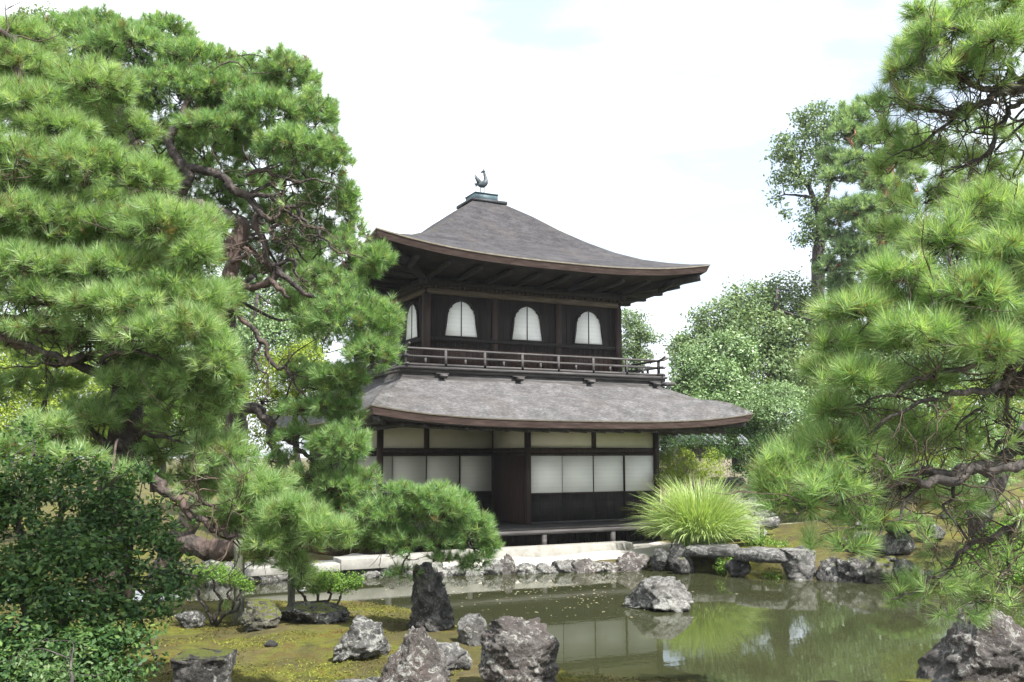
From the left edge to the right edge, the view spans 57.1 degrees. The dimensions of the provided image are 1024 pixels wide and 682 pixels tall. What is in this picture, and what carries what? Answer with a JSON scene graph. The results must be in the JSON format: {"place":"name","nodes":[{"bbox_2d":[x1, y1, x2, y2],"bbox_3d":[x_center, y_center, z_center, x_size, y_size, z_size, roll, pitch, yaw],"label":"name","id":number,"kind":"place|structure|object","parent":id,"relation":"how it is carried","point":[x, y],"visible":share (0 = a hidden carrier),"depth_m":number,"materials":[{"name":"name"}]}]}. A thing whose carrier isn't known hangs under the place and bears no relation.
{"place":"outdoors","nodes":[
{"label":"outdoors","id":0,"kind":"place"},
{"bbox_2d":[0,456,1023,681],"bbox_3d":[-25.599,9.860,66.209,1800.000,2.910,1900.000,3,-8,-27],"label":"ground","id":1,"kind":"structure","parent":0,"point":[317,648],"depth_m":13.04,"materials":[{"name":"plant"}]},
{"bbox_2d":[12,0,61,477],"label":"tree","id":2,"kind":"object","parent":1,"relation":"on","point":[34,11],"visible":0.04,"depth_m":41.78,"materials":[{"name":"green plant"}]},
{"bbox_2d":[0,323,109,472],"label":"tree","id":3,"kind":"object","parent":1,"relation":"on","point":[8,411],"visible":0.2,"depth_m":26.24,"materials":[{"name":"green plant"}]},
{"bbox_2d":[0,624,121,681],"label":"shrub","id":4,"kind":"object","parent":1,"relation":"on","point":[67,666],"visible":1,"depth_m":5.84,"materials":[{"name":"green plant"}]},
{"bbox_2d":[0,171,172,478],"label":"tree","id":5,"kind":"object","parent":1,"relation":"on","point":[12,311],"depth_m":42.67,"materials":[{"name":"green plant"}]},
{"bbox_2d":[0,416,216,681],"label":"shrub","id":6,"kind":"object","parent":1,"relation":"on","point":[25,574],"visible":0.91,"depth_m":6.99,"materials":[{"name":"green plant"}]},
{"bbox_2d":[81,337,226,491],"bbox_3d":[-11.462,1.947,30.328,5.335,5.784,5.168,3,-8,-27],"label":"tree","id":7,"kind":"object","parent":1,"relation":"on","point":[176,421],"visible":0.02,"depth_m":29.40,"materials":[{"name":"green plant"}]},
{"bbox_2d":[0,0,362,611],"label":"pine tree","id":8,"kind":"object","parent":1,"relation":"on","point":[45,207],"visible":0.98,"depth_m":9.25,"materials":[{"name":"green plant"}]},
{"bbox_2d":[173,610,206,628],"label":"rock","id":9,"kind":"object","parent":1,"relation":"on","point":[190,619],"visible":0.93,"depth_m":13.09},
{"bbox_2d":[177,561,205,581],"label":"rock","id":10,"kind":"object","parent":1,"relation":"on","point":[187,562],"visible":0.06,"depth_m":19.64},
{"bbox_2d":[170,648,237,681],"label":"rock","id":11,"kind":"object","parent":1,"relation":"on","point":[202,665],"visible":1,"depth_m":8.11,"materials":[{"name":"stone"}]},
{"bbox_2d":[201,559,233,581],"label":"rock","id":12,"kind":"object","parent":1,"relation":"on","point":[210,562],"visible":0.14,"depth_m":19.74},
{"bbox_2d":[184,560,256,625],"bbox_3d":[-4.099,3.525,13.145,1.207,0.925,0.561,-2,-7,13],"label":"azalea","id":13,"kind":"object","parent":1,"relation":"on","point":[220,568],"visible":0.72,"depth_m":13.12,"materials":[{"name":"green plant"}]},
{"bbox_2d":[233,539,242,625],"bbox_3d":[-3.888,3.428,13.341,0.129,1.241,0.259,0,-7,-1],"label":"wooden prop","id":14,"kind":"object","parent":1,"relation":"on","point":[237,617],"visible":0.56,"depth_m":13.29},
{"bbox_2d":[237,420,247,612],"bbox_3d":[-3.936,2.619,13.673,0.136,2.926,0.233,0,-7,-1],"label":"wooden prop","id":15,"kind":"object","parent":1,"relation":"on","point":[245,422],"visible":0.16,"depth_m":13.70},
{"bbox_2d":[0,0,504,591],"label":"pine tree","id":16,"kind":"object","parent":1,"relation":"on","point":[232,96],"visible":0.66,"depth_m":13.41,"materials":[{"name":"green plant"}]},
{"bbox_2d":[241,598,281,632],"bbox_3d":[-3.404,3.727,12.748,0.530,0.450,0.513,3,-8,-27],"label":"rock","id":17,"kind":"object","parent":1,"relation":"on","point":[259,614],"visible":1,"depth_m":12.63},
{"bbox_2d":[195,260,332,471],"bbox_3d":[-10.522,0.783,37.135,7.259,9.202,5.185,-2,-7,16],"label":"tree","id":18,"kind":"object","parent":1,"relation":"on","point":[269,329],"visible":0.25,"depth_m":35.94,"materials":[{"name":"green plant"}]},
{"bbox_2d":[263,640,277,646],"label":"rock","id":19,"kind":"object","parent":1,"relation":"on","point":[271,643],"visible":1,"depth_m":11.12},
{"bbox_2d":[254,557,287,580],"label":"rock","id":20,"kind":"object","parent":1,"relation":"on","point":[273,577],"visible":0.18,"depth_m":19.78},
{"bbox_2d":[244,335,336,471],"bbox_3d":[-4.205,1.226,17.412,2.666,2.622,1.412,-5,-8,35],"label":"maple tree","id":21,"kind":"object","parent":1,"relation":"on","point":[275,394],"visible":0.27,"depth_m":17.34,"materials":[{"name":"green plant"}]},
{"bbox_2d":[287,571,294,604],"bbox_3d":[-3.284,3.639,13.991,0.115,0.879,0.200,0,-7,-1],"label":"wooden prop","id":22,"kind":"object","parent":1,"relation":"on","point":[291,594],"visible":0.45,"depth_m":13.95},
{"bbox_2d":[245,562,339,576],"bbox_3d":[-4.564,4.700,19.364,2.000,0.160,0.400,3,-8,-27],"label":"kerb stone","id":23,"kind":"object","parent":1,"relation":"on","point":[269,571],"visible":0.4,"depth_m":19.03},
{"bbox_2d":[279,601,349,624],"bbox_3d":[-2.910,3.855,13.309,1.256,0.314,0.862,-2,-7,15],"label":"rock","id":24,"kind":"object","parent":1,"relation":"on","point":[321,612],"visible":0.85,"depth_m":13.08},
{"bbox_2d":[288,563,364,604],"bbox_3d":[-2.738,3.661,13.904,1.253,0.720,0.549,-2,-7,15],"label":"azalea","id":25,"kind":"object","parent":1,"relation":"on","point":[336,586],"visible":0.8,"depth_m":13.82,"materials":[{"name":"green plant"}]},
{"bbox_2d":[0,599,694,681],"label":"moss","id":26,"kind":"object","parent":1,"relation":"on","point":[302,635],"visible":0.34,"depth_m":11.59,"materials":[{"name":"plant"}]},
{"bbox_2d":[333,615,388,661],"bbox_3d":[-1.719,3.390,10.685,0.606,0.512,0.447,-1,-7,7],"label":"rock","id":27,"kind":"object","parent":26,"relation":"on","point":[363,637],"visible":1,"depth_m":10.56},
{"bbox_2d":[334,678,375,681],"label":"rock","id":28,"kind":"object","parent":1,"relation":"on","point":[355,680],"visible":0.92,"depth_m":9.33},
{"bbox_2d":[352,569,383,577],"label":"rock","id":29,"kind":"object","parent":1,"relation":"on","point":[372,573],"visible":0.46,"depth_m":20.09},
{"bbox_2d":[379,643,390,654],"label":"rock","id":30,"kind":"object","parent":1,"relation":"on","point":[387,648],"visible":0.51,"depth_m":10.85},
{"bbox_2d":[333,552,439,570],"bbox_3d":[-2.703,4.806,20.555,2.300,0.230,0.600,3,-8,-27],"label":"stone step","id":31,"kind":"object","parent":1,"relation":"on","point":[357,562],"visible":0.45,"depth_m":20.16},
{"bbox_2d":[378,564,399,577],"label":"rock","id":32,"kind":"object","parent":1,"relation":"on","point":[380,570],"visible":0.23,"depth_m":20.19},
{"bbox_2d":[376,626,450,681],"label":"rock","id":33,"kind":"object","parent":1,"relation":"on","point":[418,656],"visible":1,"depth_m":9.00,"materials":[{"name":"stone"}]},
{"bbox_2d":[407,562,454,631],"bbox_3d":[-1.120,3.578,13.012,0.659,1.018,0.626,0,-7,0],"label":"rock","id":34,"kind":"object","parent":1,"relation":"on","point":[431,609],"visible":0.86,"depth_m":12.84,"materials":[{"name":"stone"}]},
{"bbox_2d":[436,642,466,676],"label":"rock","id":35,"kind":"object","parent":1,"relation":"on","point":[454,652],"visible":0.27,"depth_m":10.04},
{"bbox_2d":[442,565,467,575],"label":"rock","id":36,"kind":"object","parent":1,"relation":"on","point":[453,570],"visible":0.57,"depth_m":20.40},
{"bbox_2d":[456,651,472,669],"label":"rock","id":37,"kind":"object","parent":1,"relation":"on","point":[465,662],"visible":0.45,"depth_m":10.50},
{"bbox_2d":[457,613,486,645],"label":"rock","id":38,"kind":"object","parent":1,"relation":"on","point":[471,628],"visible":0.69,"depth_m":11.70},
{"bbox_2d":[464,565,489,575],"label":"rock","id":39,"kind":"object","parent":1,"relation":"on","point":[470,573],"visible":0.41,"depth_m":20.55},
{"bbox_2d":[481,559,502,574],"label":"rock","id":40,"kind":"object","parent":1,"relation":"on","point":[495,568],"visible":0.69,"depth_m":20.64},
{"bbox_2d":[259,191,753,554],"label":"pavilion","id":41,"kind":"structure","parent":1,"relation":"on","point":[518,402],"depth_m":24.00,"materials":[{"name":"brown wood"}]},
{"bbox_2d":[357,456,391,520],"bbox_3d":[-3.514,3.802,23.990,0.950,1.712,0.040,3,-8,-27],"label":"paper door","id":42,"kind":"structure","parent":41,"relation":"in","point":[387,460],"depth_m":24.14,"materials":[{"name":"paper"}]},
{"bbox_2d":[392,456,425,519],"bbox_3d":[-2.681,3.855,24.446,0.950,1.712,0.040,3,-8,-27],"label":"paper door","id":43,"kind":"structure","parent":41,"relation":"in","point":[414,467],"depth_m":24.52,"materials":[{"name":"paper"}]},
{"bbox_2d":[404,302,418,341],"bbox_3d":[-2.545,-0.510,23.915,0.042,0.977,0.957,3,-8,-27],"label":"window","id":44,"kind":"structure","parent":41,"relation":"in","point":[412,329],"depth_m":23.89,"materials":[{"name":"white paper"}]},
{"bbox_2d":[426,456,458,519],"bbox_3d":[-1.833,3.905,24.870,0.950,1.712,0.040,3,-8,-27],"label":"paper door","id":45,"kind":"structure","parent":41,"relation":"in","point":[443,467],"depth_m":24.93,"materials":[{"name":"paper"}]},
{"bbox_2d":[443,299,478,338],"bbox_3d":[-1.267,-0.563,23.496,0.957,0.977,0.042,3,-8,-27],"label":"window","id":46,"kind":"structure","parent":41,"relation":"in","point":[461,321],"depth_m":23.49,"materials":[{"name":"white paper"}]},
{"bbox_2d":[459,456,491,514],"bbox_3d":[-0.969,3.951,25.263,0.950,1.712,0.040,3,-8,-27],"label":"paper door","id":47,"kind":"structure","parent":41,"relation":"in","point":[475,475],"depth_m":25.32,"materials":[{"name":"paper"}]},
{"bbox_2d":[473,168,487,191],"bbox_3d":[-0.918,-4.629,27.362,0.449,0.842,0.199,-1,-7,3],"label":"bird statue","id":48,"kind":"object","parent":41,"relation":"on","point":[481,184],"visible":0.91,"depth_m":27.31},
{"bbox_2d":[510,304,543,342],"bbox_3d":[0.391,-0.466,24.325,0.957,0.977,0.042,3,-8,-27],"label":"window","id":49,"kind":"structure","parent":41,"relation":"in","point":[526,326],"depth_m":24.32,"materials":[{"name":"white paper"}]},
{"bbox_2d":[531,456,562,521],"bbox_3d":[0.872,3.792,23.994,0.953,1.712,0.040,3,-8,-27],"label":"paper door","id":50,"kind":"structure","parent":41,"relation":"in","point":[546,471],"depth_m":24.00,"materials":[{"name":"paper"}]},
{"bbox_2d":[562,456,593,520],"bbox_3d":[1.708,3.846,24.451,0.953,1.712,0.040,3,-8,-27],"label":"paper door","id":51,"kind":"structure","parent":41,"relation":"in","point":[577,471],"depth_m":24.45,"materials":[{"name":"paper"}]},
{"bbox_2d":[573,309,603,345],"bbox_3d":[2.049,-0.369,25.154,0.957,0.977,0.042,3,-8,-27],"label":"window","id":52,"kind":"structure","parent":41,"relation":"in","point":[588,328],"depth_m":25.15,"materials":[{"name":"white paper"}]},
{"bbox_2d":[593,456,623,519],"bbox_3d":[2.560,3.896,24.877,0.953,1.712,0.040,3,-8,-27],"label":"paper door","id":53,"kind":"structure","parent":41,"relation":"in","point":[607,470],"depth_m":24.87,"materials":[{"name":"paper"}]},
{"bbox_2d":[624,456,654,518],"bbox_3d":[3.428,3.942,25.272,0.953,1.712,0.040,3,-8,-27],"label":"paper door","id":54,"kind":"structure","parent":41,"relation":"in","point":[638,470],"depth_m":25.26,"materials":[{"name":"paper"}]},
{"bbox_2d":[500,553,517,573],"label":"rock","id":55,"kind":"object","parent":1,"relation":"on","point":[509,566],"visible":0.62,"depth_m":20.72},
{"bbox_2d":[517,562,537,573],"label":"rock","id":56,"kind":"object","parent":1,"relation":"on","point":[526,568],"visible":0.69,"depth_m":20.77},
{"bbox_2d":[444,541,632,560],"bbox_3d":[0.622,4.990,22.258,5.080,0.260,0.470,3,-8,-27],"label":"stone step","id":57,"kind":"object","parent":1,"relation":"on","point":[551,550],"visible":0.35,"depth_m":22.28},
{"bbox_2d":[536,562,558,572],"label":"rock","id":58,"kind":"object","parent":1,"relation":"on","point":[542,567],"visible":0.62,"depth_m":20.88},
{"bbox_2d":[551,559,573,571],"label":"rock","id":59,"kind":"object","parent":1,"relation":"on","point":[563,565],"visible":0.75,"depth_m":20.98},
{"bbox_2d":[571,558,604,572],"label":"rock","id":60,"kind":"object","parent":1,"relation":"on","point":[585,565],"visible":0.66,"depth_m":21.01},
{"bbox_2d":[598,561,627,571],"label":"rock","id":61,"kind":"object","parent":1,"relation":"on","point":[614,567],"visible":0.62,"depth_m":21.13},
{"bbox_2d":[617,551,651,570],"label":"rock","id":62,"kind":"object","parent":1,"relation":"on","point":[632,561],"visible":0.58,"depth_m":21.32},
{"bbox_2d":[621,305,666,372],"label":"tree","id":63,"kind":"object","parent":1,"relation":"on","point":[635,349],"visible":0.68,"depth_m":35.82,"materials":[{"name":"green plant"}]},
{"bbox_2d":[664,540,695,571],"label":"rock","id":64,"kind":"object","parent":1,"relation":"on","point":[677,549],"visible":0.72,"depth_m":21.15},
{"bbox_2d":[686,543,739,557],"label":"bridge slab","id":65,"kind":"structure","parent":64,"relation":"on","point":[714,550],"depth_m":20.66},
{"bbox_2d":[653,445,729,492],"bbox_3d":[4.770,3.504,25.665,2.673,1.391,1.824,3,-8,-27],"label":"shrub","id":66,"kind":"object","parent":1,"relation":"on","point":[672,466],"visible":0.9,"depth_m":25.48,"materials":[{"name":"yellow plant"}]},
{"bbox_2d":[623,474,778,546],"bbox_3d":[4.460,4.069,22.292,3.189,1.979,3.215,3,-8,-27],"label":"grass clump","id":67,"kind":"object","parent":1,"relation":"on","point":[685,519],"visible":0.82,"depth_m":21.72,"materials":[{"name":"plant"}]},
{"bbox_2d":[660,480,755,509],"bbox_3d":[5.984,4.931,27.892,3.552,1.619,0.148,2,-7,-16],"label":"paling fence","id":68,"kind":"object","parent":1,"relation":"on","point":[664,493],"visible":0.1,"depth_m":27.67,"materials":[{"name":"brown wood"}]},
{"bbox_2d":[669,434,748,496],"bbox_3d":[7.080,4.824,33.389,2.817,3.047,0.932,2,-7,-20],"label":"shrub","id":69,"kind":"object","parent":1,"relation":"on","point":[699,453],"depth_m":33.18,"materials":[{"name":"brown plant"}]},
{"bbox_2d":[663,326,773,472],"bbox_3d":[6.762,1.849,30.986,3.762,4.947,3.974,0,-7,1],"label":"tree","id":70,"kind":"object","parent":1,"relation":"on","point":[710,373],"visible":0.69,"depth_m":31.08,"materials":[{"name":"green plant"}]},
{"bbox_2d":[665,420,777,478],"bbox_3d":[6.400,3.188,27.491,3.648,2.064,2.382,1,-7,-6],"label":"shrub","id":71,"kind":"object","parent":1,"relation":"on","point":[742,452],"visible":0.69,"depth_m":27.19,"materials":[{"name":"green plant"}]},
{"bbox_2d":[659,419,786,466],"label":"tree","id":72,"kind":"object","parent":1,"relation":"on","point":[663,440],"visible":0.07,"depth_m":39.12,"materials":[{"name":"green plant"}]},
{"bbox_2d":[707,485,742,500],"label":"rock","id":73,"kind":"object","parent":1,"relation":"on","point":[731,489],"visible":0.06,"depth_m":26.85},
{"bbox_2d":[724,480,751,499],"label":"rock","id":74,"kind":"object","parent":1,"relation":"on","point":[739,483],"visible":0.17,"depth_m":27.20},
{"bbox_2d":[736,499,760,514],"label":"rock","id":75,"kind":"object","parent":1,"relation":"on","point":[750,509],"visible":0.09,"depth_m":24.99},
{"bbox_2d":[743,517,767,540],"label":"rock","id":76,"kind":"object","parent":1,"relation":"on","point":[757,522],"visible":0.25,"depth_m":23.02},
{"bbox_2d":[663,265,854,468],"bbox_3d":[10.521,1.047,38.046,8.428,8.426,5.025,3,-8,-27],"label":"tree","id":77,"kind":"object","parent":1,"relation":"on","point":[775,330],"visible":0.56,"depth_m":37.66,"materials":[{"name":"green plant"}]},
{"bbox_2d":[740,531,792,547],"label":"shrub","id":78,"kind":"object","parent":1,"relation":"on","point":[762,539],"visible":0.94,"depth_m":21.29,"materials":[{"name":"green plant"}]},
{"bbox_2d":[752,510,780,529],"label":"rock","id":79,"kind":"object","parent":1,"relation":"on","point":[774,522],"visible":0.46,"depth_m":24.11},
{"bbox_2d":[725,379,828,439],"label":"tree","id":80,"kind":"object","parent":1,"relation":"on","point":[769,411],"visible":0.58,"depth_m":27.58,"materials":[{"name":"green plant"}]},
{"bbox_2d":[779,548,815,579],"bbox_3d":[6.056,4.745,19.890,0.738,0.703,0.603,0,-7,0],"label":"rock","id":81,"kind":"object","parent":1,"relation":"on","point":[799,564],"visible":0.88,"depth_m":19.65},
{"bbox_2d":[758,94,839,300],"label":"tree","id":82,"kind":"object","parent":1,"relation":"on","point":[786,156],"visible":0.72,"depth_m":42.87,"materials":[{"name":"green plant"}]},
{"bbox_2d":[815,556,839,581],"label":"rock","id":83,"kind":"object","parent":1,"relation":"on","point":[826,571],"visible":0.48,"depth_m":19.53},
{"bbox_2d":[835,555,875,582],"bbox_3d":[7.102,4.849,19.378,0.850,0.868,0.521,0,-7,2],"label":"rock","id":84,"kind":"object","parent":1,"relation":"on","point":[851,569],"visible":0.59,"depth_m":19.28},
{"bbox_2d":[847,531,873,553],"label":"rock","id":85,"kind":"object","parent":1,"relation":"on","point":[859,532],"visible":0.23,"depth_m":20.86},
{"bbox_2d":[712,168,1023,636],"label":"pine tree","id":86,"kind":"object","parent":1,"relation":"on","point":[803,466],"visible":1,"depth_m":6.11,"materials":[{"name":"green plant"}]},
{"bbox_2d":[810,92,931,356],"bbox_3d":[14.301,-3.248,38.028,5.542,14.220,3.990,3,-8,-27],"label":"pine tree","id":87,"kind":"object","parent":1,"relation":"on","point":[849,246],"visible":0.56,"depth_m":37.32,"materials":[{"name":"green plant"}]},
{"bbox_2d":[872,535,884,552],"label":"rock","id":88,"kind":"object","parent":1,"relation":"on","point":[882,545],"visible":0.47,"depth_m":20.69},
{"bbox_2d":[863,558,894,583],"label":"rock","id":89,"kind":"object","parent":1,"relation":"on","point":[872,574],"visible":0.48,"depth_m":19.04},
{"bbox_2d":[882,528,915,554],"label":"rock","id":90,"kind":"object","parent":1,"relation":"on","point":[904,544],"visible":0.83,"depth_m":20.47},
{"bbox_2d":[890,558,924,584],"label":"rock","id":91,"kind":"object","parent":1,"relation":"on","point":[899,562],"visible":0.27,"depth_m":18.88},
{"bbox_2d":[807,211,1021,460],"bbox_3d":[16.490,-0.897,34.732,13.049,11.819,6.346,3,-8,-27],"label":"tree","id":92,"kind":"object","parent":1,"relation":"on","point":[921,389],"visible":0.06,"depth_m":32.34,"materials":[{"name":"green plant"}]},
{"bbox_2d":[816,413,1018,499],"bbox_3d":[11.586,3.445,28.133,6.651,2.934,3.389,-2,-7,12],"label":"tree","id":93,"kind":"object","parent":1,"relation":"on","point":[982,483],"visible":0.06,"depth_m":27.45,"materials":[{"name":"green plant"}]},
{"bbox_2d":[915,524,945,539],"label":"rock","id":94,"kind":"object","parent":1,"relation":"on","point":[940,531],"visible":0.39,"depth_m":21.00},
{"bbox_2d":[924,563,952,586],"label":"rock","id":95,"kind":"object","parent":1,"relation":"on","point":[938,567],"visible":0.09,"depth_m":18.61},
{"bbox_2d":[855,0,1023,251],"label":"pine tree","id":96,"kind":"object","parent":1,"relation":"on","point":[967,59],"visible":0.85,"depth_m":7.58,"materials":[{"name":"green plant"}]},
{"bbox_2d":[881,364,1023,478],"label":"shrub","id":97,"kind":"object","parent":1,"relation":"on","point":[947,458],"visible":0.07,"depth_m":23.95,"materials":[{"name":"green plant"}]},
{"bbox_2d":[916,601,1023,681],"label":"rock","id":98,"kind":"object","parent":1,"relation":"on","point":[970,652],"visible":0.9,"depth_m":9.97,"materials":[{"name":"stone"}]},
{"bbox_2d":[919,370,1023,562],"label":"shrub","id":99,"kind":"object","parent":1,"relation":"on","point":[1002,478],"visible":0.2,"depth_m":18.66,"materials":[{"name":"green plant"}]},
{"bbox_2d":[944,497,1009,531],"bbox_3d":[9.943,3.643,20.056,1.556,0.859,0.813,1,-7,-13],"label":"shrub","id":100,"kind":"object","parent":1,"relation":"on","point":[964,516],"visible":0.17,"depth_m":19.97,"materials":[{"name":"green plant"}]},
{"bbox_2d":[0,0,1023,457],"label":"sky","id":101,"kind":"structure","parent":0,"point":[640,129],"materials":[{"name":"white"}]},
{"bbox_2d":[5,570,1023,681],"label":"pond water","id":102,"kind":"structure","parent":0,"point":[752,626],"depth_m":14.86,"materials":[{"name":"liquid"}]},
{"bbox_2d":[478,616,559,681],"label":"rock","id":103,"kind":"object","parent":102,"relation":"in","point":[517,649],"visible":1,"depth_m":9.54,"materials":[{"name":"stone"}]},
{"bbox_2d":[382,580,697,612],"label":"floating leaves","id":104,"kind":"object","parent":102,"relation":"on","point":[550,595],"visible":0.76,"depth_m":17.64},
{"bbox_2d":[624,576,693,612],"bbox_3d":[2.502,4.361,16.117,1.177,0.631,0.999,0,-7,0],"label":"rock","id":105,"kind":"object","parent":102,"relation":"in","point":[670,593],"visible":0.94,"depth_m":15.92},
{"bbox_2d":[651,548,669,570],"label":"rock","id":106,"kind":"object","parent":102,"relation":"in","point":[659,559],"visible":1,"depth_m":21.13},
{"bbox_2d":[672,557,690,573],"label":"rock","id":107,"kind":"object","parent":102,"relation":"on","point":[681,565],"visible":0.95,"depth_m":20.62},
{"bbox_2d":[714,556,733,574],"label":"fern","id":108,"kind":"object","parent":102,"relation":"in","point":[721,564],"visible":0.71,"depth_m":20.46,"materials":[{"name":"green plant"}]},
{"bbox_2d":[725,558,750,576],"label":"rock","id":109,"kind":"object","parent":102,"relation":"on","point":[735,567],"visible":0.94,"depth_m":20.15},
{"bbox_2d":[733,546,787,562],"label":"bridge slab","id":110,"kind":"structure","parent":109,"relation":"on","point":[759,554],"depth_m":19.76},
{"bbox_2d":[758,567,785,578],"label":"fern","id":111,"kind":"object","parent":102,"relation":"in","point":[771,574],"visible":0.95,"depth_m":19.90,"materials":[{"name":"green plant"}]},
{"bbox_2d":[931,676,958,681],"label":"rock","id":112,"kind":"object","parent":102,"relation":"on","point":[944,679],"visible":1,"depth_m":9.67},
{"bbox_2d":[704,476,728,491],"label":"rock","id":113,"kind":"object","parent":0,"point":[725,480],"visible":0.16,"depth_m":28.37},
{"bbox_2d":[867,510,936,544],"bbox_3d":[8.444,4.104,20.557,1.703,0.887,1.197,3,-8,-27],"label":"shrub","id":114,"kind":"object","parent":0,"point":[890,530],"visible":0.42,"depth_m":20.43,"materials":[{"name":"green plant"}]},
{"bbox_2d":[945,504,1023,589],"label":"shrub","id":115,"kind":"object","parent":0,"point":[1017,577],"visible":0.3,"depth_m":18.18,"materials":[{"name":"green plant"}]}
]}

